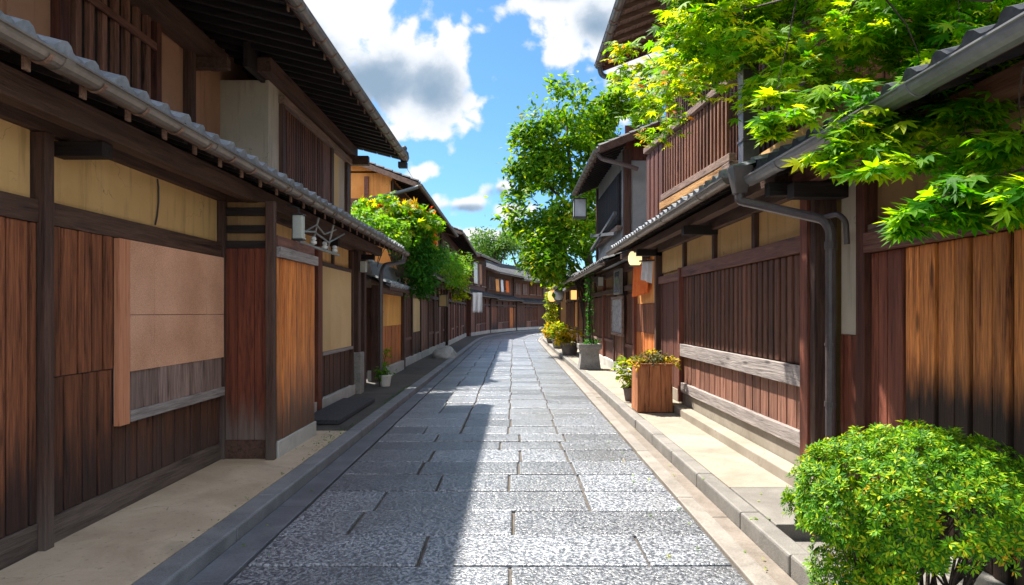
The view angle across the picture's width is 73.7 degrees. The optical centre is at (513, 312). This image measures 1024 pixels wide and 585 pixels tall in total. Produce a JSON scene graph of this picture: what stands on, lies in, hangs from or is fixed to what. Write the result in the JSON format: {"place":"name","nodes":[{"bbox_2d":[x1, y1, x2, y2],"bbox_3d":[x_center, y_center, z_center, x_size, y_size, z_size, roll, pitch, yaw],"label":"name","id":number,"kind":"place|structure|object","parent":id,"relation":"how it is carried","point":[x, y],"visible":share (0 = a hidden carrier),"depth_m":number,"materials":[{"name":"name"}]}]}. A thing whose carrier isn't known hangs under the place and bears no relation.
{"place":"outdoors","nodes":[
{"label":"outdoors","id":0,"kind":"place"},
{"bbox_2d":[0,431,345,584],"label":"pavement","id":1,"kind":"structure","parent":0,"point":[127,545],"depth_m":4.78,"materials":[{"name":"concrete"}]},
{"bbox_2d":[0,0,409,569],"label":"townhouse","id":2,"kind":"structure","parent":1,"relation":"on","point":[177,303],"depth_m":6.04,"materials":[{"name":"beige paint"}]},
{"bbox_2d":[70,0,156,98],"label":"upper window","id":3,"kind":"structure","parent":2,"relation":"in","point":[114,34],"depth_m":6.63,"materials":[{"name":"black wood"}]},
{"bbox_2d":[113,238,224,425],"bbox_3d":[-2.987,0.148,6.053,0.085,1.415,1.855,0,0,0],"label":"window","id":4,"kind":"structure","parent":2,"relation":"in","point":[163,363],"depth_m":5.78,"materials":[{"name":"brown wood"}]},
{"bbox_2d":[287,204,305,240],"bbox_3d":[-2.424,-1.008,7.610,0.198,0.406,0.120,0,0,0],"label":"wall lamp","id":5,"kind":"object","parent":2,"relation":"attached to","point":[298,226],"visible":0.99,"depth_m":7.56,"materials":[{"name":"paper"}]},
{"bbox_2d":[297,218,344,255],"bbox_3d":[-2.459,-0.991,8.800,0.101,0.382,2.206,0,0,0],"label":"cable bracket","id":6,"kind":"object","parent":2,"relation":"on","point":[313,242],"visible":0.83,"depth_m":8.82,"materials":[{"name":"metal"}]},
{"bbox_2d":[360,261,366,271],"bbox_3d":[-2.808,-0.860,12.830,0.105,0.200,0.180,0,0,0],"label":"meter box","id":7,"kind":"object","parent":2,"relation":"attached to","point":[363,266],"visible":1,"depth_m":12.74,"materials":[{"name":"grey metal"}]},
{"bbox_2d":[316,329,537,430],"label":"pavement","id":8,"kind":"structure","parent":0,"point":[408,375],"depth_m":14.34,"materials":[{"name":"concrete"}]},
{"bbox_2d":[315,398,374,424],"bbox_3d":[-2.595,1.468,10.325,0.530,0.065,2.350,0,0,0],"label":"stone step","id":9,"kind":"object","parent":8,"relation":"on","point":[340,411],"visible":0.8,"depth_m":10.01,"materials":[{"name":"grey stone"}]},
{"bbox_2d":[373,361,396,386],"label":"potted plant","id":10,"kind":"object","parent":8,"relation":"on","point":[384,378],"visible":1,"depth_m":13.92,"materials":[{"name":"green plant"}]},
{"bbox_2d":[366,260,413,381],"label":"wall","id":11,"kind":"structure","parent":8,"relation":"on","point":[394,316],"depth_m":16.05,"materials":[{"name":"brown wood"}]},
{"bbox_2d":[351,202,418,277],"bbox_3d":[-3.167,-1.679,15.799,1.962,1.768,1.538,0,0,-30],"label":"creeper","id":12,"kind":"object","parent":11,"relation":"on","point":[387,225],"visible":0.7,"depth_m":15.76,"materials":[{"name":"green plant"}]},
{"bbox_2d":[383,346,391,369],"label":"weed tuft","id":13,"kind":"object","parent":11,"relation":"attached to","point":[387,351],"visible":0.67,"depth_m":15.18,"materials":[{"name":"green plant"}]},
{"bbox_2d":[351,190,445,276],"bbox_3d":[-2.755,-1.956,17.521,1.838,2.127,3.327,0,0,32],"label":"creeper","id":14,"kind":"object","parent":11,"relation":"on","point":[420,216],"visible":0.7,"depth_m":17.03,"materials":[{"name":"green plant"}]},
{"bbox_2d":[389,224,453,300],"bbox_3d":[-2.429,-1.271,17.929,1.466,1.982,2.492,0,0,27],"label":"creeper","id":15,"kind":"object","parent":11,"relation":"on","point":[420,274],"visible":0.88,"depth_m":17.62,"materials":[{"name":"green plant"}]},
{"bbox_2d":[351,162,458,365],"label":"townhouse","id":16,"kind":"structure","parent":8,"relation":"on","point":[425,327],"depth_m":20.40,"materials":[{"name":"brown paint"}]},
{"bbox_2d":[406,297,410,356],"bbox_3d":[-3.063,0.520,19.564,0.054,1.940,1.658,0,0,0],"label":"door","id":17,"kind":"structure","parent":16,"relation":"in","point":[408,301],"depth_m":19.90,"materials":[{"name":"brown wood"}]},
{"bbox_2d":[429,300,433,347],"bbox_3d":[-3.063,0.520,25.281,0.054,1.940,1.679,0,0,0],"label":"door","id":18,"kind":"structure","parent":16,"relation":"in","point":[431,332],"depth_m":25.36,"materials":[{"name":"brown wood"}]},
{"bbox_2d":[435,300,437,331],"bbox_3d":[-3.058,0.160,26.886,0.064,1.280,1.251,0,0,0],"label":"window","id":19,"kind":"structure","parent":16,"relation":"in","point":[436,302],"depth_m":26.97,"materials":[{"name":"black wood"}]},
{"bbox_2d":[434,288,447,306],"bbox_3d":[-2.704,-0.564,25.600,0.504,0.699,0.336,0,0,0],"label":"lantern","id":20,"kind":"object","parent":16,"relation":"hanging from","point":[443,299],"visible":0.95,"depth_m":25.46,"materials":[{"name":"paper"}]},
{"bbox_2d":[429,245,477,290],"bbox_3d":[-2.092,-1.447,23.204,1.658,1.590,4.739,0,0,9],"label":"creeper","id":21,"kind":"object","parent":16,"relation":"attached to","point":[457,267],"visible":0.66,"depth_m":23.17,"materials":[{"name":"green plant"}]},
{"bbox_2d":[449,265,475,303],"bbox_3d":[-2.079,-1.149,27.049,1.311,1.679,1.769,0,0,29],"label":"creeper","id":22,"kind":"object","parent":16,"relation":"attached to","point":[461,289],"visible":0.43,"depth_m":26.97,"materials":[{"name":"green plant"}]},
{"bbox_2d":[432,345,456,358],"bbox_3d":[-2.337,1.323,23.206,0.810,0.392,1.636,0,0,0],"label":"boulder","id":23,"kind":"object","parent":8,"relation":"on","point":[446,352],"visible":0.97,"depth_m":22.70,"materials":[{"name":"grey stone"}]},
{"bbox_2d":[440,226,478,345],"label":"townhouse","id":24,"kind":"structure","parent":8,"relation":"on","point":[455,321],"depth_m":35.22,"materials":[{"name":"wood"}]},
{"bbox_2d":[442,239,445,272],"bbox_3d":[-3.255,-2.600,32.008,0.090,1.540,1.496,0,0,0],"label":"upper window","id":25,"kind":"structure","parent":24,"relation":"in","point":[443,242],"depth_m":31.70,"materials":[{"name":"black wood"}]},
{"bbox_2d":[451,303,452,327],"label":"window","id":26,"kind":"structure","parent":24,"relation":"in","point":[452,303],"depth_m":33.52,"materials":[{"name":"black wood"}]},
{"bbox_2d":[456,304,457,336],"bbox_3d":[-3.013,0.520,36.221,0.054,1.940,1.481,0,0,0],"label":"door","id":27,"kind":"structure","parent":24,"relation":"in","point":[456,304],"depth_m":36.37,"materials":[{"name":"brown wood"}]},
{"bbox_2d":[461,304,462,325],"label":"window","id":28,"kind":"structure","parent":24,"relation":"in","point":[461,304],"depth_m":39.66,"materials":[{"name":"black wood"}]},
{"bbox_2d":[473,290,482,312],"bbox_3d":[-2.030,-0.635,38.651,0.670,1.270,0.161,0,0,-11],"label":"hanging cloth","id":29,"kind":"object","parent":24,"relation":"hanging from","point":[477,302],"visible":1,"depth_m":38.65,"materials":[{"name":"white fabric"}]},
{"bbox_2d":[462,252,500,335],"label":"townhouse","id":30,"kind":"structure","parent":8,"relation":"on","point":[477,323],"depth_m":46.49,"materials":[{"name":"wood"}]},
{"bbox_2d":[467,259,472,284],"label":"upper window","id":31,"kind":"structure","parent":30,"relation":"in","point":[471,276],"depth_m":45.06,"materials":[{"name":"black wood"}]},
{"bbox_2d":[473,261,477,283],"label":"hanging blind","id":32,"kind":"object","parent":30,"relation":"hanging from","point":[475,274],"visible":0.95,"depth_m":44.67,"materials":[{"name":"white fabric"}]},
{"bbox_2d":[473,262,479,285],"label":"upper window","id":33,"kind":"structure","parent":30,"relation":"in","point":[474,284],"depth_m":47.18,"materials":[{"name":"black wood"}]},
{"bbox_2d":[476,313,480,323],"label":"window","id":34,"kind":"structure","parent":30,"relation":"in","point":[478,315],"depth_m":46.22,"materials":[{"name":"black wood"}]},
{"bbox_2d":[479,263,481,284],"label":"hanging blind","id":35,"kind":"object","parent":30,"relation":"hanging from","point":[480,274],"visible":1,"depth_m":46.34,"materials":[{"name":"pink paint"}]},
{"bbox_2d":[481,306,485,330],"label":"door","id":36,"kind":"structure","parent":30,"relation":"in","point":[483,323],"depth_m":48.11,"materials":[{"name":"brown wood"}]},
{"bbox_2d":[481,265,485,287],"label":"upper window","id":37,"kind":"structure","parent":30,"relation":"in","point":[483,266],"depth_m":49.37,"materials":[{"name":"black wood"}]},
{"bbox_2d":[486,260,524,332],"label":"townhouse","id":38,"kind":"structure","parent":8,"relation":"on","point":[503,313],"depth_m":53.85,"materials":[{"name":"wood"}]},
{"bbox_2d":[488,276,494,289],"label":"upper window","id":39,"kind":"structure","parent":38,"relation":"in","point":[490,279],"depth_m":51.75,"materials":[{"name":"black wood"}]},
{"bbox_2d":[495,278,499,291],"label":"hanging cloth","id":40,"kind":"object","parent":38,"relation":"hanging from","point":[497,285],"visible":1,"depth_m":51.79,"materials":[{"name":"orange fabric"}]},
{"bbox_2d":[498,306,502,321],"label":"window","id":41,"kind":"structure","parent":38,"relation":"in","point":[500,309],"depth_m":53.36,"materials":[{"name":"black wood"}]},
{"bbox_2d":[500,279,503,291],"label":"hanging cloth","id":42,"kind":"object","parent":38,"relation":"hanging from","point":[502,288],"visible":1,"depth_m":53.03,"materials":[{"name":"white fabric"}]},
{"bbox_2d":[503,279,508,290],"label":"upper window","id":43,"kind":"structure","parent":38,"relation":"in","point":[504,280],"depth_m":55.35,"materials":[{"name":"black wood"}]},
{"bbox_2d":[504,307,508,328],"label":"door","id":44,"kind":"structure","parent":38,"relation":"in","point":[506,309],"depth_m":55.06,"materials":[{"name":"brown wood"}]},
{"bbox_2d":[506,280,508,292],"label":"hanging cloth","id":45,"kind":"object","parent":38,"relation":"hanging from","point":[507,286],"visible":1,"depth_m":54.51,"materials":[{"name":"orange fabric"}]},
{"bbox_2d":[488,261,558,329],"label":"townhouse","id":46,"kind":"structure","parent":8,"relation":"on","point":[531,310],"depth_m":61.20,"materials":[{"name":"wood"}]},
{"bbox_2d":[515,283,519,293],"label":"upper window","id":47,"kind":"structure","parent":46,"relation":"in","point":[517,285],"depth_m":58.89,"materials":[{"name":"black wood"}]},
{"bbox_2d":[522,284,527,294],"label":"upper window","id":48,"kind":"structure","parent":46,"relation":"in","point":[524,286],"depth_m":60.39,"materials":[{"name":"black wood"}]},
{"bbox_2d":[527,307,530,320],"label":"window","id":49,"kind":"structure","parent":46,"relation":"in","point":[528,308],"depth_m":60.77,"materials":[{"name":"black wood"}]},
{"bbox_2d":[529,284,534,294],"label":"upper window","id":50,"kind":"structure","parent":46,"relation":"in","point":[531,287],"depth_m":62.03,"materials":[{"name":"black wood"}]},
{"bbox_2d":[532,308,536,326],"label":"door","id":51,"kind":"structure","parent":46,"relation":"in","point":[534,310],"depth_m":62.02,"materials":[{"name":"brown wood"}]},
{"bbox_2d":[536,285,540,295],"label":"upper window","id":52,"kind":"structure","parent":46,"relation":"in","point":[537,286],"depth_m":63.58,"materials":[{"name":"black wood"}]},
{"bbox_2d":[542,286,547,295],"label":"upper window","id":53,"kind":"structure","parent":46,"relation":"in","point":[544,289],"depth_m":65.18,"materials":[{"name":"black wood"}]},
{"bbox_2d":[549,272,569,324],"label":"townhouse","id":54,"kind":"structure","parent":8,"relation":"on","point":[558,308],"depth_m":67.47,"materials":[{"name":"wood"}]},
{"bbox_2d":[467,234,506,261],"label":"background tree","id":55,"kind":"object","parent":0,"point":[471,238],"visible":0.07,"depth_m":86.77,"materials":[{"name":"green plant"}]},
{"bbox_2d":[228,330,749,584],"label":"road paving","id":56,"kind":"structure","parent":0,"point":[461,518],"depth_m":5.67,"materials":[{"name":"grey stone"}]},
{"bbox_2d":[132,329,542,584],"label":"kerb","id":57,"kind":"structure","parent":56,"relation":"on","point":[189,561],"depth_m":5.40,"materials":[{"name":"grey stone"}]},
{"bbox_2d":[185,330,540,584],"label":"drainage strip","id":58,"kind":"object","parent":56,"relation":"on","point":[229,565],"visible":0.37,"depth_m":5.65,"materials":[{"name":"grey concrete"}]},
{"bbox_2d":[244,428,767,567],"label":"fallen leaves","id":59,"kind":"object","parent":56,"relation":"on","point":[650,514],"visible":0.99,"depth_m":5.37,"materials":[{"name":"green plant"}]},
{"bbox_2d":[538,336,797,584],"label":"drainage strip","id":60,"kind":"object","parent":56,"relation":"on","point":[751,571],"visible":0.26,"depth_m":5.64,"materials":[{"name":"beige concrete"}]},
{"bbox_2d":[543,336,846,584],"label":"kerb","id":61,"kind":"structure","parent":56,"relation":"on","point":[784,552],"depth_m":5.59,"materials":[{"name":"grey stone"}]},
{"bbox_2d":[304,0,680,270],"label":"sky","id":62,"kind":"structure","parent":0,"point":[449,79],"materials":[{"name":"blue"}]},
{"bbox_2d":[468,225,526,264],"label":"background tree","id":63,"kind":"object","parent":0,"point":[492,249],"visible":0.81,"depth_m":81.44,"materials":[{"name":"green plant"}]},
{"bbox_2d":[499,228,536,265],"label":"background tree","id":64,"kind":"object","parent":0,"point":[521,240],"visible":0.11,"depth_m":91.18,"materials":[{"name":"green plant"}]},
{"bbox_2d":[559,288,565,325],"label":"townhouse","id":65,"kind":"structure","parent":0,"point":[563,312],"depth_m":42.25,"materials":[{"name":"brown paint"}]},
{"bbox_2d":[545,338,791,487],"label":"pavement","id":66,"kind":"structure","parent":0,"point":[727,466],"depth_m":7.51,"materials":[{"name":"beige concrete"}]},
{"bbox_2d":[538,322,554,342],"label":"potted plant","id":67,"kind":"object","parent":66,"relation":"on","point":[544,332],"visible":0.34,"depth_m":33.29,"materials":[{"name":"yellow plant"}]},
{"bbox_2d":[542,284,561,328],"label":"climbing vine","id":68,"kind":"object","parent":66,"relation":"on","point":[550,316],"visible":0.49,"depth_m":35.49,"materials":[{"name":"green plant"}]},
{"bbox_2d":[512,203,595,322],"bbox_3d":[1.914,-1.220,24.872,3.863,5.480,2.933,0,0,23],"label":"tree","id":69,"kind":"object","parent":66,"relation":"on","point":[558,265],"visible":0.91,"depth_m":24.61,"materials":[{"name":"green plant"}]},
{"bbox_2d":[544,321,565,347],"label":"potted plant","id":70,"kind":"object","parent":66,"relation":"on","point":[554,326],"visible":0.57,"depth_m":28.35,"materials":[{"name":"yellow plant"}]},
{"bbox_2d":[547,324,584,354],"bbox_3d":[1.902,0.924,24.047,1.278,1.112,1.189,0,0,-22],"label":"potted plant","id":71,"kind":"object","parent":66,"relation":"on","point":[564,340],"visible":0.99,"depth_m":23.83,"materials":[{"name":"green plant"}]},
{"bbox_2d":[551,272,596,349],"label":"townhouse","id":72,"kind":"structure","parent":66,"relation":"on","point":[573,314],"depth_m":27.51,"materials":[{"name":"brown paint"}]},
{"bbox_2d":[548,290,554,301],"bbox_3d":[2.000,-0.888,34.000,0.550,0.753,0.550,0,0,0],"label":"lantern","id":73,"kind":"object","parent":72,"relation":"hanging from","point":[550,298],"visible":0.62,"depth_m":33.82,"materials":[{"name":"yellow paper"}]},
{"bbox_2d":[554,289,563,301],"bbox_3d":[2.160,-0.897,32.600,0.520,0.736,0.520,0,0,0],"label":"lantern","id":74,"kind":"object","parent":72,"relation":"attached to","point":[559,296],"visible":0.84,"depth_m":32.40,"materials":[{"name":"paper"}]},
{"bbox_2d":[568,302,569,327],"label":"window","id":75,"kind":"structure","parent":72,"relation":"in","point":[569,302],"depth_m":32.35,"materials":[{"name":"black wood"}]},
{"bbox_2d":[571,302,573,329],"bbox_3d":[2.633,0.150,30.114,0.033,1.200,1.585,0,0,0],"label":"window","id":76,"kind":"structure","parent":72,"relation":"in","point":[572,304],"depth_m":30.19,"materials":[{"name":"black wood"}]},
{"bbox_2d":[570,287,578,299],"bbox_3d":[2.429,-0.757,27.200,0.346,0.516,0.288,0,0,0],"label":"lantern","id":77,"kind":"object","parent":72,"relation":"hanging from","point":[573,294],"visible":0.94,"depth_m":27.08,"materials":[{"name":"yellow paper"}]},
{"bbox_2d":[584,300,587,342],"bbox_3d":[2.653,0.505,24.708,0.054,1.910,1.654,0,0,0],"label":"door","id":78,"kind":"structure","parent":72,"relation":"in","point":[586,304],"depth_m":24.96,"materials":[{"name":"brown wood"}]},
{"bbox_2d":[590,298,593,334],"bbox_3d":[2.648,0.160,22.888,0.064,1.280,1.706,0,0,0],"label":"window","id":79,"kind":"structure","parent":72,"relation":"in","point":[592,308],"depth_m":22.59,"materials":[{"name":"black wood"}]},
{"bbox_2d":[484,70,665,298],"bbox_3d":[2.910,-4.195,27.414,7.777,11.410,4.749,0,0,-34],"label":"tall tree","id":80,"kind":"object","parent":66,"relation":"on","point":[596,124],"visible":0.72,"depth_m":26.60,"materials":[{"name":"green plant"}]},
{"bbox_2d":[577,343,601,369],"bbox_3d":[2.000,1.150,18.000,0.600,0.660,0.600,0,0,0],"label":"stone planter","id":81,"kind":"object","parent":66,"relation":"on","point":[589,359],"visible":0.96,"depth_m":17.74,"materials":[{"name":"grey stone"}]},
{"bbox_2d":[583,267,600,343],"bbox_3d":[2.050,-0.126,18.023,0.530,2.276,0.706,0,0,0],"label":"climbing plant","id":82,"kind":"object","parent":81,"relation":"in","point":[589,313],"visible":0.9,"depth_m":17.98,"materials":[{"name":"green plant"}]},
{"bbox_2d":[571,118,665,374],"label":"townhouse","id":83,"kind":"structure","parent":66,"relation":"on","point":[615,171],"depth_m":15.78,"materials":[{"name":"brown paint"}]},
{"bbox_2d":[572,193,586,218],"bbox_3d":[1.930,-3.107,19.773,0.400,0.734,0.555,0,0,0],"label":"lantern","id":84,"kind":"object","parent":83,"relation":"hanging from","point":[579,208],"visible":1,"depth_m":19.68,"materials":[{"name":"paper"}]},
{"bbox_2d":[595,297,601,337],"bbox_3d":[2.628,0.160,20.777,0.064,1.280,2.076,0,0,0],"label":"window","id":85,"kind":"structure","parent":83,"relation":"in","point":[598,301],"depth_m":20.86,"materials":[{"name":"black wood"}]},
{"bbox_2d":[596,275,605,286],"bbox_3d":[2.464,-0.890,19.000,0.279,0.329,0.192,0,0,0],"label":"lantern","id":86,"kind":"object","parent":83,"relation":"attached to","point":[600,281],"visible":1,"depth_m":18.92,"materials":[{"name":"white paint"}]},
{"bbox_2d":[590,170,621,251],"bbox_3d":[2.292,-2.408,16.970,0.255,1.484,4.506,0,0,0],"label":"upper window","id":87,"kind":"structure","parent":83,"relation":"in","point":[610,202],"depth_m":16.33,"materials":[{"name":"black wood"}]},
{"bbox_2d":[604,296,612,359],"bbox_3d":[2.633,0.505,18.639,0.054,1.910,1.920,0,0,0],"label":"door","id":88,"kind":"structure","parent":83,"relation":"in","point":[608,339],"depth_m":18.78,"materials":[{"name":"brown wood"}]},
{"bbox_2d":[611,296,623,336],"bbox_3d":[2.516,0.080,16.550,0.052,0.940,1.740,0,0,0],"label":"notice board","id":89,"kind":"object","parent":83,"relation":"attached to","point":[617,315],"visible":1,"depth_m":16.48,"materials":[{"name":"paper"}]},
{"bbox_2d":[614,268,622,294],"bbox_3d":[2.502,-0.730,16.300,0.085,0.600,0.900,0,0,0],"label":"glass case","id":90,"kind":"object","parent":83,"relation":"attached to","point":[618,281],"visible":1,"depth_m":16.03,"materials":[{"name":"glass"}]},
{"bbox_2d":[625,292,631,367],"bbox_3d":[2.633,0.505,15.340,0.054,1.910,1.170,0,0,0],"label":"door","id":91,"kind":"structure","parent":83,"relation":"in","point":[629,295],"depth_m":15.51,"materials":[{"name":"brown wood"}]},
{"bbox_2d":[610,355,631,400],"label":"potted shrub","id":92,"kind":"object","parent":66,"relation":"on","point":[627,387],"visible":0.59,"depth_m":11.41,"materials":[{"name":"green plant"}]},
{"bbox_2d":[631,361,673,411],"bbox_3d":[2.100,1.113,10.350,0.554,0.723,0.544,0,0,0],"label":"planter box","id":93,"kind":"object","parent":66,"relation":"on","point":[652,388],"visible":0.84,"depth_m":10.09,"materials":[{"name":"brown wood"}]},
{"bbox_2d":[627,348,680,372],"bbox_3d":[2.102,0.716,10.358,0.801,0.369,0.721,0,0,0],"label":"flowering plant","id":94,"kind":"object","parent":93,"relation":"in","point":[657,357],"visible":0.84,"depth_m":10.20,"materials":[{"name":"yellow plant"}]},
{"bbox_2d":[594,0,950,496],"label":"townhouse","id":95,"kind":"structure","parent":66,"relation":"on","point":[736,310],"depth_m":7.63,"materials":[{"name":"beige paint"}]},
{"bbox_2d":[628,250,641,266],"bbox_3d":[2.313,-1.074,12.900,0.286,0.398,0.260,0,0,0],"label":"lantern","id":96,"kind":"object","parent":95,"relation":"attached to","point":[633,259],"visible":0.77,"depth_m":12.80,"materials":[{"name":"yellow paper"}]},
{"bbox_2d":[632,257,649,296],"bbox_3d":[2.499,-0.728,13.377,0.064,0.824,1.170,0,0,-6],"label":"door curtain","id":97,"kind":"object","parent":95,"relation":"hanging from","point":[640,287],"depth_m":13.53,"materials":[{"name":"orange fabric"}]},
{"bbox_2d":[637,303,653,358],"bbox_3d":[2.618,0.615,13.275,0.065,1.570,2.150,0,0,0],"label":"door","id":98,"kind":"structure","parent":95,"relation":"in","point":[645,312],"depth_m":13.40,"materials":[{"name":"orange wood"}]},
{"bbox_2d":[639,256,653,282],"bbox_3d":[2.483,-0.800,12.633,0.360,0.560,0.084,0,0,45],"label":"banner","id":99,"kind":"object","parent":95,"relation":"hanging from","point":[647,271],"visible":0.96,"depth_m":12.62,"materials":[{"name":"white fabric"}]},
{"bbox_2d":[680,254,799,447],"bbox_3d":[2.583,0.334,8.148,0.135,1.728,4.375,0,0,0],"label":"lattice window","id":100,"kind":"structure","parent":95,"relation":"in","point":[740,350],"depth_m":7.43,"materials":[{"name":"black wood"}]},
{"bbox_2d":[730,487,883,539],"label":"pavement","id":101,"kind":"structure","parent":0,"point":[768,506],"depth_m":5.19,"materials":[{"name":"beige concrete"}]},
{"bbox_2d":[793,536,961,584],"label":"pavement","id":102,"kind":"structure","parent":0,"point":[803,544],"depth_m":4.60,"materials":[{"name":"beige concrete"}]},
{"bbox_2d":[602,0,1023,247],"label":"maple tree","id":103,"kind":"object","parent":102,"relation":"on","point":[722,40],"visible":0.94,"depth_m":4.64,"materials":[{"name":"green plant"}]},
{"bbox_2d":[743,3,1023,584],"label":"townhouse","id":104,"kind":"structure","parent":102,"relation":"on","point":[932,329],"depth_m":4.25,"materials":[{"name":"brown paint"}]},
{"bbox_2d":[778,419,1023,584],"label":"round bush","id":105,"kind":"object","parent":102,"relation":"on","point":[902,557],"visible":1,"depth_m":3.15,"materials":[{"name":"green plant"}]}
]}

